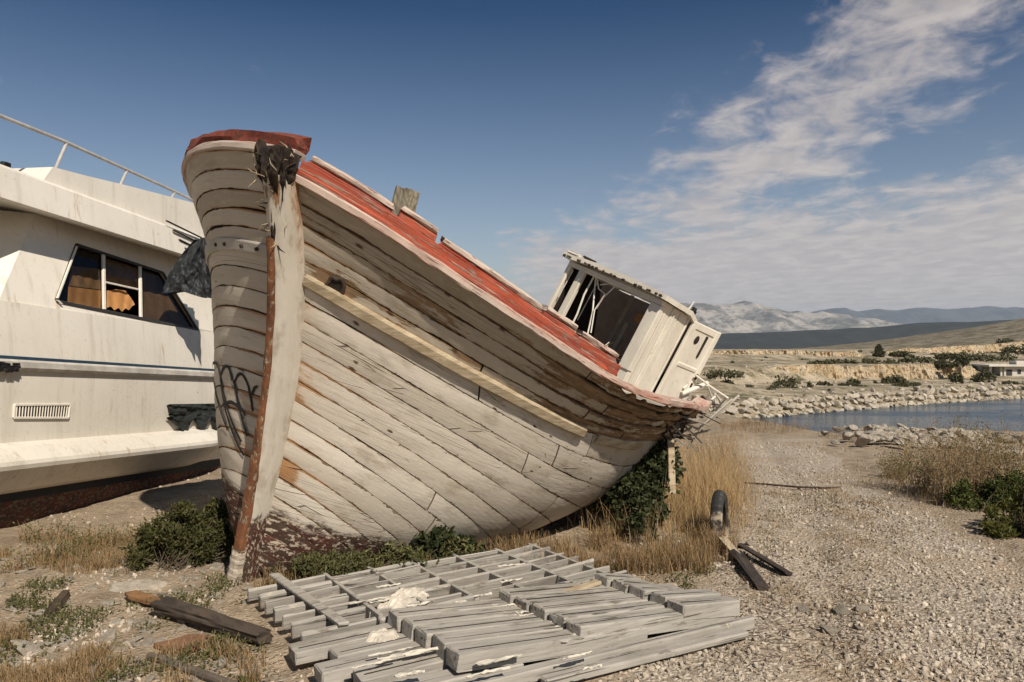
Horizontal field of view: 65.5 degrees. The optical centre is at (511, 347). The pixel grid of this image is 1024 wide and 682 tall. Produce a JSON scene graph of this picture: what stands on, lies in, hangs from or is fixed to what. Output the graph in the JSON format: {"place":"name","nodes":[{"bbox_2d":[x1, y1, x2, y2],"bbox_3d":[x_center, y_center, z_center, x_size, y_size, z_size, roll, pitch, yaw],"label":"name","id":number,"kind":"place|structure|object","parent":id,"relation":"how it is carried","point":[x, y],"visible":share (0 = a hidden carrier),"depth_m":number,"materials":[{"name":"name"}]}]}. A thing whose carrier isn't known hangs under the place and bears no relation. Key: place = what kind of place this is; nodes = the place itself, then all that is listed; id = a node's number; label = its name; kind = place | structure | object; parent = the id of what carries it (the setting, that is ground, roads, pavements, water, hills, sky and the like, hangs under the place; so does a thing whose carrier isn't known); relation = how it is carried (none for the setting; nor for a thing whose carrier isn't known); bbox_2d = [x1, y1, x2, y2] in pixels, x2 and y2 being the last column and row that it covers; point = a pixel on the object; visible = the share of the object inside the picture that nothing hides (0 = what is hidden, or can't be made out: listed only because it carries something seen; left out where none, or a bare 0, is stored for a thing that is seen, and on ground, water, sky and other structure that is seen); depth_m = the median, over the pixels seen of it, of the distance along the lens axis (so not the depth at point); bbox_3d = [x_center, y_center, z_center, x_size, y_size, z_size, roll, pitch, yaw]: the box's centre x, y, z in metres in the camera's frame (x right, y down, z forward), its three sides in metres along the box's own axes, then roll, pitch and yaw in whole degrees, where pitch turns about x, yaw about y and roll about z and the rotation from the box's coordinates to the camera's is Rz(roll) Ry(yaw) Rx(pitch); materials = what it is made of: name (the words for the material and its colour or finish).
{"place":"outdoors","nodes":[
{"label":"outdoors","id":0,"kind":"place"},
{"bbox_2d":[0,349,1023,681],"bbox_3d":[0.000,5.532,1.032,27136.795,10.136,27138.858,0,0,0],"label":"ground","id":1,"kind":"structure","parent":0,"point":[848,453],"depth_m":5.99,"materials":[{"name":"gravel"}]},
{"bbox_2d":[0,657,22,666],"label":"stone","id":2,"kind":"object","parent":1,"relation":"on","point":[17,662],"visible":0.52,"depth_m":4.04,"materials":[{"name":"stone"}]},
{"bbox_2d":[2,603,20,611],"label":"stone","id":3,"kind":"object","parent":1,"relation":"on","point":[11,608],"visible":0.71,"depth_m":4.86,"materials":[{"name":"stone"}]},
{"bbox_2d":[10,639,42,655],"bbox_3d":[-2.577,1.611,4.237,0.222,0.049,0.136,27,-1,2],"label":"stone","id":4,"kind":"object","parent":1,"relation":"on","point":[31,646],"visible":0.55,"depth_m":4.24,"materials":[{"name":"stone"}]},
{"bbox_2d":[43,641,61,646],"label":"stone","id":5,"kind":"object","parent":1,"relation":"on","point":[46,643],"visible":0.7,"depth_m":4.30,"materials":[{"name":"stone"}]},
{"bbox_2d":[43,590,70,617],"bbox_3d":[-2.795,1.574,4.902,0.062,0.084,0.304,0,0,-9],"label":"wood chunk","id":6,"kind":"object","parent":1,"relation":"on","point":[63,597],"visible":0.78,"depth_m":4.91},
{"bbox_2d":[58,633,71,645],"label":"stone","id":7,"kind":"object","parent":1,"relation":"on","point":[62,639],"visible":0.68,"depth_m":4.36,"materials":[{"name":"stone"}]},
{"bbox_2d":[62,627,86,636],"bbox_3d":[-2.492,1.621,4.538,0.176,0.061,0.106,0,0,40],"label":"stone","id":8,"kind":"object","parent":1,"relation":"on","point":[76,633],"visible":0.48,"depth_m":4.50,"materials":[{"name":"stone"}]},
{"bbox_2d":[0,517,165,576],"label":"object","id":9,"kind":"object","parent":1,"relation":"on","point":[73,543],"visible":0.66,"depth_m":6.13,"materials":[{"name":"beige plant"}]},
{"bbox_2d":[0,507,169,586],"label":"dry grass","id":10,"kind":"structure","parent":1,"relation":"on","point":[115,541],"depth_m":6.14,"materials":[{"name":"plant"}]},
{"bbox_2d":[82,584,97,589],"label":"stone","id":11,"kind":"object","parent":1,"relation":"on","point":[93,586],"visible":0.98,"depth_m":5.26,"materials":[{"name":"stone"}]},
{"bbox_2d":[95,628,116,643],"bbox_3d":[-2.244,1.613,4.383,0.127,0.044,0.189,-7,14,12],"label":"stone","id":12,"kind":"object","parent":1,"relation":"on","point":[110,634],"visible":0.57,"depth_m":4.39,"materials":[{"name":"stone"}]},
{"bbox_2d":[96,599,120,605],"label":"stone","id":13,"kind":"object","parent":1,"relation":"on","point":[107,602],"visible":0.87,"depth_m":4.94,"materials":[{"name":"stone"}]},
{"bbox_2d":[0,114,220,528],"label":"motor yacht","id":14,"kind":"object","parent":1,"relation":"on","point":[107,390],"visible":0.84,"depth_m":8.02,"materials":[{"name":"paint"}]},
{"bbox_2d":[55,243,198,330],"bbox_3d":[-4.224,-0.631,8.764,0.288,0.846,2.511,0,0,9],"label":"window frame","id":15,"kind":"structure","parent":14,"relation":"in","point":[164,308],"depth_m":8.70,"materials":[{"name":"white metal"}]},
{"bbox_2d":[162,237,211,297],"bbox_3d":[-3.688,-0.908,9.104,0.563,0.685,0.258,0,0,0],"label":"tarpaulin","id":16,"kind":"object","parent":14,"relation":"hanging from","point":[189,273],"visible":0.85,"depth_m":9.05,"materials":[{"name":"fabric"}]},
{"bbox_2d":[109,646,126,653],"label":"stone","id":17,"kind":"object","parent":1,"relation":"on","point":[116,648],"visible":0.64,"depth_m":4.24,"materials":[{"name":"stone"}]},
{"bbox_2d":[127,635,143,642],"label":"stone","id":18,"kind":"object","parent":1,"relation":"on","point":[137,638],"visible":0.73,"depth_m":4.36,"materials":[{"name":"stone"}]},
{"bbox_2d":[108,579,167,592],"bbox_3d":[-2.490,1.600,5.287,0.411,0.098,0.257,0,0,2],"label":"stone","id":19,"kind":"object","parent":1,"relation":"on","point":[138,585],"visible":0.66,"depth_m":5.26,"materials":[{"name":"stone"}]},
{"bbox_2d":[125,590,159,604],"bbox_3d":[-2.290,1.558,4.952,0.346,0.037,0.089,0,0,31],"label":"plank offcut","id":20,"kind":"object","parent":1,"relation":"on","point":[135,595],"visible":0.74,"depth_m":4.95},
{"bbox_2d":[133,618,158,625],"bbox_3d":[-2.173,1.616,4.682,0.172,0.039,0.124,0,0,25],"label":"stone","id":21,"kind":"object","parent":1,"relation":"on","point":[142,621],"visible":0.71,"depth_m":4.67,"materials":[{"name":"stone"}]},
{"bbox_2d":[140,635,153,646],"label":"stone","id":22,"kind":"object","parent":1,"relation":"on","point":[147,641],"visible":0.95,"depth_m":4.33,"materials":[{"name":"stone"}]},
{"bbox_2d":[139,628,154,633],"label":"stone","id":23,"kind":"object","parent":1,"relation":"on","point":[144,630],"visible":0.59,"depth_m":4.53,"materials":[{"name":"stone"}]},
{"bbox_2d":[118,496,234,571],"bbox_3d":[-2.303,1.367,5.911,1.035,0.523,0.651,0,0,0],"label":"bush","id":24,"kind":"object","parent":1,"relation":"on","point":[168,538],"visible":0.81,"depth_m":5.78,"materials":[{"name":"green plant"}]},
{"bbox_2d":[154,634,212,653],"bbox_3d":[-1.760,1.598,4.304,0.270,0.046,0.198,0,0,28],"label":"plank offcut","id":25,"kind":"object","parent":1,"relation":"on","point":[188,638],"visible":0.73,"depth_m":4.29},
{"bbox_2d":[145,652,237,681],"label":"plank","id":26,"kind":"object","parent":1,"relation":"on","point":[206,675],"visible":0.84,"depth_m":3.90,"materials":[{"name":"wood"}]},
{"bbox_2d":[150,596,273,644],"bbox_3d":[-1.721,1.545,4.527,0.948,0.102,0.123,0,0,32],"label":"timber balk","id":27,"kind":"object","parent":1,"relation":"on","point":[174,608],"visible":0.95,"depth_m":4.48,"materials":[{"name":"wood"}]},
{"bbox_2d":[208,562,223,570],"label":"stone","id":28,"kind":"object","parent":1,"relation":"on","point":[217,565],"visible":0.91,"depth_m":5.72,"materials":[{"name":"stone"}]},
{"bbox_2d":[213,656,228,665],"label":"stone","id":29,"kind":"object","parent":1,"relation":"on","point":[221,660],"visible":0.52,"depth_m":4.07,"materials":[{"name":"stone"}]},
{"bbox_2d":[0,542,443,681],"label":"dry grass","id":30,"kind":"structure","parent":1,"relation":"on","point":[99,653],"depth_m":4.03,"materials":[{"name":"plant"}]},
{"bbox_2d":[267,543,427,579],"bbox_3d":[-1.110,1.498,5.424,1.082,0.289,0.469,0,0,-13],"label":"weed clump","id":31,"kind":"object","parent":1,"relation":"on","point":[308,561],"visible":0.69,"depth_m":5.37,"materials":[{"name":"green plant"}]},
{"bbox_2d":[0,557,718,681],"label":"ground weeds","id":32,"kind":"object","parent":1,"relation":"on","point":[37,605],"visible":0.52,"depth_m":4.61,"materials":[{"name":"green plant"}]},
{"bbox_2d":[247,543,486,585],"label":"dry grass","id":33,"kind":"structure","parent":1,"relation":"on","point":[290,578],"depth_m":5.34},
{"bbox_2d":[329,535,482,572],"bbox_3d":[-0.804,1.495,5.679,1.254,0.303,0.475,0,0,-20],"label":"weed clump","id":34,"kind":"object","parent":1,"relation":"on","point":[398,555],"visible":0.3,"depth_m":5.61,"materials":[{"name":"green plant"}]},
{"bbox_2d":[412,525,490,559],"bbox_3d":[-0.493,1.371,5.860,0.692,0.602,0.432,0,0,0],"label":"creeper","id":35,"kind":"object","parent":1,"relation":"on","point":[430,540],"visible":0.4,"depth_m":5.75,"materials":[{"name":"green plant"}]},
{"bbox_2d":[181,129,739,585],"bbox_3d":[-0.497,0.140,6.881,3.889,3.177,5.150,0,0,31],"label":"wooden boat","id":36,"kind":"object","parent":1,"relation":"on","point":[387,371],"visible":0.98,"depth_m":5.36,"materials":[{"name":"paint"}]},
{"bbox_2d":[247,543,753,681],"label":"timber grating","id":37,"kind":"object","parent":1,"relation":"on","point":[321,617],"visible":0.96,"depth_m":4.32,"materials":[{"name":"grey wood"}]},
{"bbox_2d":[349,596,390,604],"bbox_3d":[-0.824,1.466,4.633,0.256,0.012,0.023,0,0,-31],"label":"paint flake","id":38,"kind":"object","parent":37,"relation":"on","point":[369,600],"visible":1,"depth_m":4.63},
{"bbox_2d":[351,658,396,668],"bbox_3d":[-0.641,1.467,3.704,0.222,0.011,0.020,0,0,-31],"label":"paint flake","id":39,"kind":"object","parent":37,"relation":"on","point":[382,661],"visible":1,"depth_m":3.71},
{"bbox_2d":[365,628,398,642],"bbox_3d":[-0.669,1.487,4.125,0.171,0.048,0.131,0,0,0],"label":"rag","id":40,"kind":"object","parent":37,"relation":"on","point":[382,635],"visible":1,"depth_m":4.10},
{"bbox_2d":[368,647,413,656],"bbox_3d":[-0.585,1.466,3.846,0.227,0.012,0.018,0,0,-28],"label":"paint flake","id":41,"kind":"object","parent":37,"relation":"on","point":[376,654],"visible":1,"depth_m":3.83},
{"bbox_2d":[377,648,424,659],"bbox_3d":[-0.524,1.466,3.812,0.247,0.012,0.033,0,0,-31],"label":"paint flake","id":42,"kind":"object","parent":37,"relation":"on","point":[395,655],"visible":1,"depth_m":3.79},
{"bbox_2d":[377,587,428,608],"bbox_3d":[-0.619,1.470,4.748,0.176,0.077,0.427,0,0,29],"label":"rag","id":43,"kind":"object","parent":37,"relation":"on","point":[400,598],"visible":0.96,"depth_m":4.66,"materials":[{"name":"fabric"}]},
{"bbox_2d":[394,670,425,677],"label":"paint flake","id":44,"kind":"object","parent":37,"relation":"on","point":[413,672],"visible":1,"depth_m":3.58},
{"bbox_2d":[406,601,434,606],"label":"paint flake","id":45,"kind":"object","parent":37,"relation":"on","point":[422,603],"visible":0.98,"depth_m":4.55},
{"bbox_2d":[405,646,437,655],"bbox_3d":[-0.395,1.465,3.865,0.266,0.013,0.022,0,0,-31],"label":"paint flake","id":46,"kind":"object","parent":37,"relation":"on","point":[417,653],"visible":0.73,"depth_m":3.82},
{"bbox_2d":[466,666,509,677],"bbox_3d":[-0.108,1.465,3.604,0.220,0.013,0.024,0,0,-30],"label":"paint flake","id":47,"kind":"object","parent":37,"relation":"on","point":[488,671],"visible":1,"depth_m":3.60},
{"bbox_2d":[475,654,522,665],"bbox_3d":[-0.060,1.467,3.751,0.240,0.011,0.042,0,0,-30],"label":"paint flake","id":48,"kind":"object","parent":37,"relation":"on","point":[485,662],"visible":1,"depth_m":3.74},
{"bbox_2d":[518,579,601,607],"bbox_3d":[0.292,1.457,4.717,0.674,0.037,0.071,0,0,-45],"label":"loose board","id":49,"kind":"object","parent":37,"relation":"on","point":[590,584],"visible":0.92,"depth_m":4.85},
{"bbox_2d":[561,651,592,659],"bbox_3d":[0.310,1.465,3.795,0.180,0.014,0.021,0,0,-31],"label":"paint flake","id":50,"kind":"object","parent":37,"relation":"on","point":[578,655],"visible":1,"depth_m":3.79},
{"bbox_2d":[584,439,685,546],"bbox_3d":[1.065,1.191,6.921,0.955,0.889,1.168,0,0,0],"label":"ivy bush","id":51,"kind":"object","parent":1,"relation":"on","point":[644,487],"visible":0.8,"depth_m":6.82,"materials":[{"name":"green plant"}]},
{"bbox_2d":[527,524,899,680],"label":"twig litter","id":52,"kind":"object","parent":1,"relation":"on","point":[799,621],"visible":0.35,"depth_m":4.55,"materials":[{"name":"wood"}]},
{"bbox_2d":[710,490,728,536],"bbox_3d":[1.720,1.460,6.608,0.101,0.559,0.311,0,0,26],"label":"old tyre","id":53,"kind":"object","parent":1,"relation":"on","point":[719,513],"visible":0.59,"depth_m":6.51,"materials":[{"name":"rubber"}]},
{"bbox_2d":[702,368,744,379],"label":"bush","id":54,"kind":"object","parent":1,"relation":"on","point":[716,374],"visible":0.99,"depth_m":87.63,"materials":[{"name":"green plant"}]},
{"bbox_2d":[726,405,737,413],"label":"boulder","id":55,"kind":"object","parent":1,"relation":"on","point":[732,408],"visible":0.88,"depth_m":67.88,"materials":[{"name":"stone"}]},
{"bbox_2d":[731,549,768,590],"bbox_3d":[1.674,1.566,5.653,0.087,0.083,0.798,0,0,3],"label":"charred board","id":56,"kind":"object","parent":1,"relation":"on","point":[750,570],"visible":0.96,"depth_m":5.55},
{"bbox_2d":[718,536,740,559],"bbox_3d":[1.673,1.532,6.091,0.071,0.107,0.333,0,0,-8],"label":"driftwood","id":57,"kind":"object","parent":56,"relation":"on","point":[728,545],"visible":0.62,"depth_m":6.12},
{"bbox_2d":[737,543,792,576],"bbox_3d":[1.860,1.560,5.883,0.074,0.098,0.617,0,0,-16],"label":"charred board","id":58,"kind":"object","parent":1,"relation":"on","point":[776,566],"visible":1,"depth_m":5.84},
{"bbox_2d":[767,373,798,387],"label":"bush","id":59,"kind":"object","parent":1,"relation":"on","point":[785,385],"visible":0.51,"depth_m":92.00,"materials":[{"name":"green plant"}]},
{"bbox_2d":[745,482,840,488],"bbox_3d":[3.208,1.580,9.124,1.056,0.021,0.150,0,0,16],"label":"stick","id":60,"kind":"object","parent":1,"relation":"on","point":[791,485],"visible":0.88,"depth_m":9.08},
{"bbox_2d":[798,604,809,612],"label":"loose stone","id":61,"kind":"object","parent":1,"relation":"on","point":[804,608],"visible":0.95,"depth_m":4.88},
{"bbox_2d":[806,360,833,363],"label":"bush","id":62,"kind":"object","parent":1,"relation":"on","point":[819,362],"visible":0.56,"depth_m":125.53,"materials":[{"name":"green plant"}]},
{"bbox_2d":[819,625,837,633],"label":"loose stone","id":63,"kind":"object","parent":1,"relation":"on","point":[830,630],"visible":0.99,"depth_m":4.53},
{"bbox_2d":[642,464,1023,681],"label":"gravel","id":64,"kind":"structure","parent":1,"relation":"on","point":[833,490],"depth_m":6.55,"materials":[{"name":"gravel"}]},
{"bbox_2d":[833,605,849,615],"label":"loose stone","id":65,"kind":"object","parent":1,"relation":"on","point":[840,610],"visible":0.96,"depth_m":4.84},
{"bbox_2d":[824,358,858,363],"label":"bush","id":66,"kind":"object","parent":1,"relation":"on","point":[845,360],"visible":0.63,"depth_m":127.32,"materials":[{"name":"green plant"}]},
{"bbox_2d":[842,432,854,439],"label":"rock","id":67,"kind":"object","parent":1,"relation":"on","point":[847,435],"visible":1,"depth_m":13.21,"materials":[{"name":"stone"}]},
{"bbox_2d":[853,605,868,612],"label":"loose stone","id":68,"kind":"object","parent":1,"relation":"on","point":[861,607],"visible":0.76,"depth_m":4.84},
{"bbox_2d":[714,478,1011,665],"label":"pebbles","id":69,"kind":"object","parent":1,"relation":"on","point":[959,645],"visible":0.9,"depth_m":6.51,"materials":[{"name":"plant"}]},
{"bbox_2d":[855,433,873,446],"bbox_3d":[5.589,1.453,12.669,0.290,0.171,0.202,-25,-31,15],"label":"rock","id":70,"kind":"object","parent":1,"relation":"on","point":[863,439],"visible":1,"depth_m":12.62,"materials":[{"name":"stone"}]},
{"bbox_2d":[859,359,899,363],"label":"bush","id":71,"kind":"object","parent":1,"relation":"on","point":[888,361],"visible":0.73,"depth_m":129.07,"materials":[{"name":"green plant"}]},
{"bbox_2d":[872,344,886,356],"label":"conifer tree","id":72,"kind":"object","parent":1,"relation":"on","point":[878,350],"visible":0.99,"depth_m":174.50,"materials":[{"name":"green plant"}]},
{"bbox_2d":[868,431,894,435],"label":"rock","id":73,"kind":"object","parent":1,"relation":"on","point":[881,433],"visible":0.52,"depth_m":13.29,"materials":[{"name":"stone"}]},
{"bbox_2d":[881,374,903,383],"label":"bush","id":74,"kind":"object","parent":1,"relation":"on","point":[894,379],"visible":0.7,"depth_m":103.73,"materials":[{"name":"green plant"}]},
{"bbox_2d":[874,447,920,479],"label":"dry shrub","id":75,"kind":"object","parent":1,"relation":"on","point":[888,464],"visible":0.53,"depth_m":9.81,"materials":[{"name":"brown plant"}]},
{"bbox_2d":[888,350,911,357],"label":"bush","id":76,"kind":"object","parent":1,"relation":"on","point":[898,354],"visible":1,"depth_m":169.35,"materials":[{"name":"green plant"}]},
{"bbox_2d":[892,381,910,386],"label":"bush","id":77,"kind":"object","parent":1,"relation":"on","point":[900,384],"visible":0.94,"depth_m":95.28,"materials":[{"name":"green plant"}]},
{"bbox_2d":[898,354,935,363],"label":"bush","id":78,"kind":"object","parent":1,"relation":"on","point":[913,359],"visible":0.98,"depth_m":134.66,"materials":[{"name":"green plant"}]},
{"bbox_2d":[877,399,990,471],"bbox_3d":[5.330,1.123,10.087,1.467,0.977,0.969,0,0,0],"label":"dry shrub","id":79,"kind":"object","parent":1,"relation":"on","point":[966,435],"visible":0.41,"depth_m":10.06,"materials":[{"name":"brown plant"}]},
{"bbox_2d":[878,426,991,495],"bbox_3d":[4.557,1.257,8.758,1.075,0.766,0.829,0,0,0],"label":"dry shrub","id":80,"kind":"object","parent":1,"relation":"on","point":[919,480],"visible":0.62,"depth_m":8.78,"materials":[{"name":"brown plant"}]},
{"bbox_2d":[933,351,958,359],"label":"bush","id":81,"kind":"object","parent":1,"relation":"on","point":[948,355],"visible":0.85,"depth_m":149.64,"materials":[{"name":"green plant"}]},
{"bbox_2d":[947,372,963,382],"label":"bush","id":82,"kind":"object","parent":1,"relation":"on","point":[956,377],"visible":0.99,"depth_m":105.83,"materials":[{"name":"green plant"}]},
{"bbox_2d":[950,350,970,367],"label":"bush","id":83,"kind":"object","parent":1,"relation":"on","point":[964,361],"visible":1,"depth_m":117.78,"materials":[{"name":"green plant"}]},
{"bbox_2d":[903,415,1018,507],"bbox_3d":[4.639,1.168,8.287,1.290,0.897,1.022,0,0,-21],"label":"dry shrub","id":84,"kind":"object","parent":1,"relation":"on","point":[955,477],"visible":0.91,"depth_m":8.21,"materials":[{"name":"brown plant"}]},
{"bbox_2d":[959,429,982,441],"bbox_3d":[7.846,1.517,13.629,0.388,0.140,0.270,29,38,25],"label":"rock","id":85,"kind":"object","parent":1,"relation":"on","point":[969,434],"visible":0.35,"depth_m":13.59,"materials":[{"name":"stone"}]},
{"bbox_2d":[932,412,1023,477],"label":"dry shrub","id":86,"kind":"object","parent":1,"relation":"on","point":[1002,433],"visible":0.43,"depth_m":9.74,"materials":[{"name":"brown plant"}]},
{"bbox_2d":[935,410,1023,488],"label":"dry shrub","id":87,"kind":"object","parent":1,"relation":"on","point":[996,461],"visible":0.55,"depth_m":8.58,"materials":[{"name":"brown plant"}]},
{"bbox_2d":[969,368,996,382],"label":"bush","id":88,"kind":"object","parent":1,"relation":"on","point":[988,375],"visible":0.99,"depth_m":107.62,"materials":[{"name":"green plant"}]},
{"bbox_2d":[942,467,1023,512],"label":"bush","id":89,"kind":"object","parent":1,"relation":"on","point":[964,498],"visible":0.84,"depth_m":7.93,"materials":[{"name":"green plant"}]},
{"bbox_2d":[969,351,1017,361],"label":"bush","id":90,"kind":"object","parent":1,"relation":"on","point":[979,357],"visible":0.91,"depth_m":149.32,"materials":[{"name":"green plant"}]},
{"bbox_2d":[971,361,1023,375],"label":"building","id":91,"kind":"structure","parent":1,"relation":"on","point":[1013,368],"depth_m":127.74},
{"bbox_2d":[976,483,1023,538],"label":"bush","id":92,"kind":"object","parent":1,"relation":"on","point":[1011,526],"visible":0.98,"depth_m":6.92,"materials":[{"name":"green plant"}]},
{"bbox_2d":[977,414,1023,486],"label":"dry shrub","id":93,"kind":"object","parent":1,"relation":"on","point":[1015,464],"visible":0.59,"depth_m":8.34,"materials":[{"name":"brown plant"}]},
{"bbox_2d":[997,434,1018,442],"bbox_3d":[8.239,1.529,13.235,0.459,0.131,0.279,18,-19,-24],"label":"rock","id":94,"kind":"object","parent":1,"relation":"on","point":[1009,437],"visible":0.51,"depth_m":13.15,"materials":[{"name":"stone"}]},
{"bbox_2d":[999,343,1023,355],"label":"bush","id":95,"kind":"object","parent":1,"relation":"on","point":[1012,349],"visible":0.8,"depth_m":164.56,"materials":[{"name":"green plant"}]},
{"bbox_2d":[0,0,1023,312],"label":"sky","id":96,"kind":"structure","parent":0,"point":[808,156],"materials":[{"name":"blue"}]},
{"bbox_2d":[567,419,766,546],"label":"tall dry grass","id":97,"kind":"structure","parent":0,"point":[694,485],"depth_m":8.16,"materials":[{"name":"plant"}]},
{"bbox_2d":[477,416,1023,575],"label":"dry grass","id":98,"kind":"structure","parent":0,"point":[711,546],"depth_m":6.09,"materials":[{"name":"plant"}]},
{"bbox_2d":[639,298,902,333],"bbox_3d":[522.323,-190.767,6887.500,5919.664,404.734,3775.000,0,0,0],"label":"mountain","id":99,"kind":"structure","parent":0,"point":[745,317],"depth_m":5719.58,"materials":[{"name":"stone"}]},
{"bbox_2d":[711,350,862,356],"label":"cliff","id":100,"kind":"structure","parent":0,"point":[830,354],"depth_m":170.17,"materials":[{"name":"stone"}]},
{"bbox_2d":[714,320,1011,348],"bbox_3d":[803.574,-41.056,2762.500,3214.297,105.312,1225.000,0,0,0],"label":"hills","id":101,"kind":"structure","parent":0,"point":[792,339],"depth_m":2331.04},
{"bbox_2d":[770,364,978,379],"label":"cliff","id":102,"kind":"structure","parent":0,"point":[915,371],"depth_m":116.58,"materials":[{"name":"stone"}]},
{"bbox_2d":[932,359,954,368],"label":"bush","id":103,"kind":"object","parent":102,"relation":"on","point":[939,364],"visible":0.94,"depth_m":121.43,"materials":[{"name":"green plant"}]},
{"bbox_2d":[742,398,1023,432],"bbox_3d":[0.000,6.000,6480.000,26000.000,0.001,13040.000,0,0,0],"label":"water","id":104,"kind":"structure","parent":0,"point":[1011,409],"depth_m":68.59,"materials":[{"name":"blue liquid"}]},
{"bbox_2d":[792,318,1023,348],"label":"hills","id":105,"kind":"structure","parent":0,"point":[993,333],"depth_m":430.54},
{"bbox_2d":[809,306,1023,323],"bbox_3d":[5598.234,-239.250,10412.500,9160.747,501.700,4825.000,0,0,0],"label":"mountain","id":106,"kind":"structure","parent":0,"point":[930,315],"depth_m":8940.79,"materials":[{"name":"stone"}]},
{"bbox_2d":[863,341,1023,352],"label":"cliff","id":107,"kind":"structure","parent":0,"point":[984,347],"depth_m":215.90,"materials":[{"name":"stone"}]},
{"bbox_2d":[995,338,1014,343],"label":"bush","id":108,"kind":"object","parent":107,"relation":"on","point":[1005,340],"visible":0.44,"depth_m":229.38,"materials":[{"name":"green plant"}]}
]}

